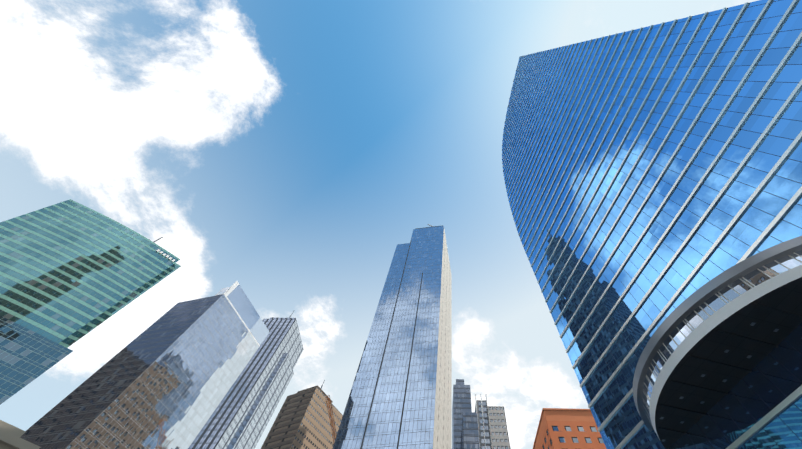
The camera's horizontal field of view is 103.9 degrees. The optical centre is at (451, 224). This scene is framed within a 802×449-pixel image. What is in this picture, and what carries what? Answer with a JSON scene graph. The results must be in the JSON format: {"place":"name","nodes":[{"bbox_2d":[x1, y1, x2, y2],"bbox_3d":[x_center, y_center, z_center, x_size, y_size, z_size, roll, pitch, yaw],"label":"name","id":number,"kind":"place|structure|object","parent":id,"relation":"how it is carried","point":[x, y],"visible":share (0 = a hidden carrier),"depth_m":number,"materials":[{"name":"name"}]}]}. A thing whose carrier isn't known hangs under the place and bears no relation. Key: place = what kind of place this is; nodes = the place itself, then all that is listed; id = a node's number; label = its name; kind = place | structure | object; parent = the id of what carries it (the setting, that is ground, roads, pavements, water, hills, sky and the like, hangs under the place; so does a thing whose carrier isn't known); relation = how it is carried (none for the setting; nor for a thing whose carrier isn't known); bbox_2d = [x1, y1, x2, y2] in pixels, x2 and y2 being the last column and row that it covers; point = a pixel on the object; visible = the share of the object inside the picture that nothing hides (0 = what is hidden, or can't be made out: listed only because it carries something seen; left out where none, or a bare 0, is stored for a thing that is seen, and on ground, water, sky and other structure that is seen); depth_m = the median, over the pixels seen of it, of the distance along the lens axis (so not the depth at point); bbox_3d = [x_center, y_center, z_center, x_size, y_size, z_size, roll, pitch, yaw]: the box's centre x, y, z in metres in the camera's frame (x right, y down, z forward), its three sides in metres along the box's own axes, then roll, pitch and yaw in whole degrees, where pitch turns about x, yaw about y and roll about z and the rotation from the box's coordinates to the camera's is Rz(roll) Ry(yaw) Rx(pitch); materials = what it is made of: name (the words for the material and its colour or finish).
{"place":"outdoors","nodes":[
{"label":"outdoors","id":0,"kind":"place"},
{"bbox_2d":[0,420,40,448],"bbox_3d":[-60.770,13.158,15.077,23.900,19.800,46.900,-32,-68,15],"label":"stone building","id":1,"kind":"structure","parent":0,"point":[10,436],"depth_m":27.64,"materials":[{"name":"stone"}]},
{"bbox_2d":[0,199,180,404],"bbox_3d":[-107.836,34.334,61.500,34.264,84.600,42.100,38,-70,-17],"label":"office building","id":2,"kind":"structure","parent":0,"point":[71,272],"depth_m":74.91,"materials":[{"name":"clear glass"}]},
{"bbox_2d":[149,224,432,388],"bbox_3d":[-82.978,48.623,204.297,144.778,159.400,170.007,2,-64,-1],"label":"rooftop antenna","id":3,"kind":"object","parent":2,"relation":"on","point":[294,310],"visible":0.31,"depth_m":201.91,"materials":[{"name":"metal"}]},
{"bbox_2d":[0,0,757,448],"label":"sky","id":4,"kind":"structure","parent":0,"point":[286,151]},
{"bbox_2d":[452,379,471,448],"bbox_3d":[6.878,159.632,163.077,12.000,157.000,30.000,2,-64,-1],"label":"dark tower","id":5,"kind":"structure","parent":0,"point":[461,403],"depth_m":207.81,"materials":[{"name":"blue glass"}]},
{"bbox_2d":[461,394,510,448],"bbox_3d":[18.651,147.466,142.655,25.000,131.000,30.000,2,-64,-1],"label":"building","id":6,"kind":"structure","parent":0,"point":[484,425],"depth_m":175.95,"materials":[{"name":"grey concrete"}]},
{"bbox_2d":[533,408,605,448],"bbox_3d":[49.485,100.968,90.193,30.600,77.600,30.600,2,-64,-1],"label":"orange building","id":7,"kind":"structure","parent":0,"point":[562,428],"depth_m":112.60,"materials":[{"name":"brick"}]},
{"bbox_2d":[502,0,801,448],"bbox_3d":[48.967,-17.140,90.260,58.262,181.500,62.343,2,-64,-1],"label":"blue tower","id":8,"kind":"structure","parent":0,"point":[652,177],"depth_m":41.12,"materials":[{"name":"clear glass"}]},
{"bbox_2d":[633,236,801,448],"bbox_3d":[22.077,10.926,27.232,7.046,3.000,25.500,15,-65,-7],"label":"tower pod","id":9,"kind":"object","parent":8,"relation":"attached to","point":[710,344],"visible":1,"depth_m":25.57,"materials":[{"name":"black glass"}]},
{"label":"ground","id":10,"kind":"structure","parent":0,"visible":0},
{"bbox_2d":[20,281,268,448],"bbox_3d":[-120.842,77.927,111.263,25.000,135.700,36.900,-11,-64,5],"label":"glass tower","id":11,"kind":"structure","parent":10,"relation":"on","point":[166,380],"depth_m":122.83,"materials":[{"name":"grey"}]},
{"bbox_2d":[188,317,303,448],"bbox_3d":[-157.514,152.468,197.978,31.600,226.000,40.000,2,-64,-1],"label":"slim tower","id":12,"kind":"structure","parent":10,"relation":"on","point":[241,416],"depth_m":232.01,"materials":[{"name":"grey glass"}]},
{"bbox_2d":[261,385,342,448],"bbox_3d":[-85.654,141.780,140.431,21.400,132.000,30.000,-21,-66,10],"label":"brown tower","id":13,"kind":"structure","parent":10,"relation":"on","point":[302,421],"depth_m":177.20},
{"bbox_2d":[321,395,338,441],"bbox_3d":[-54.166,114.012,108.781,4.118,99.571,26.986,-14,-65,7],"label":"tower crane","id":14,"kind":"object","parent":10,"relation":"on","point":[332,421],"visible":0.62,"depth_m":145.73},
{"bbox_2d":[333,225,451,448],"bbox_3d":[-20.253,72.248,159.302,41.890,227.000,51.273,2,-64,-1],"label":"central tower","id":15,"kind":"structure","parent":10,"relation":"on","point":[400,396],"depth_m":137.83,"materials":[{"name":"blue glass"}]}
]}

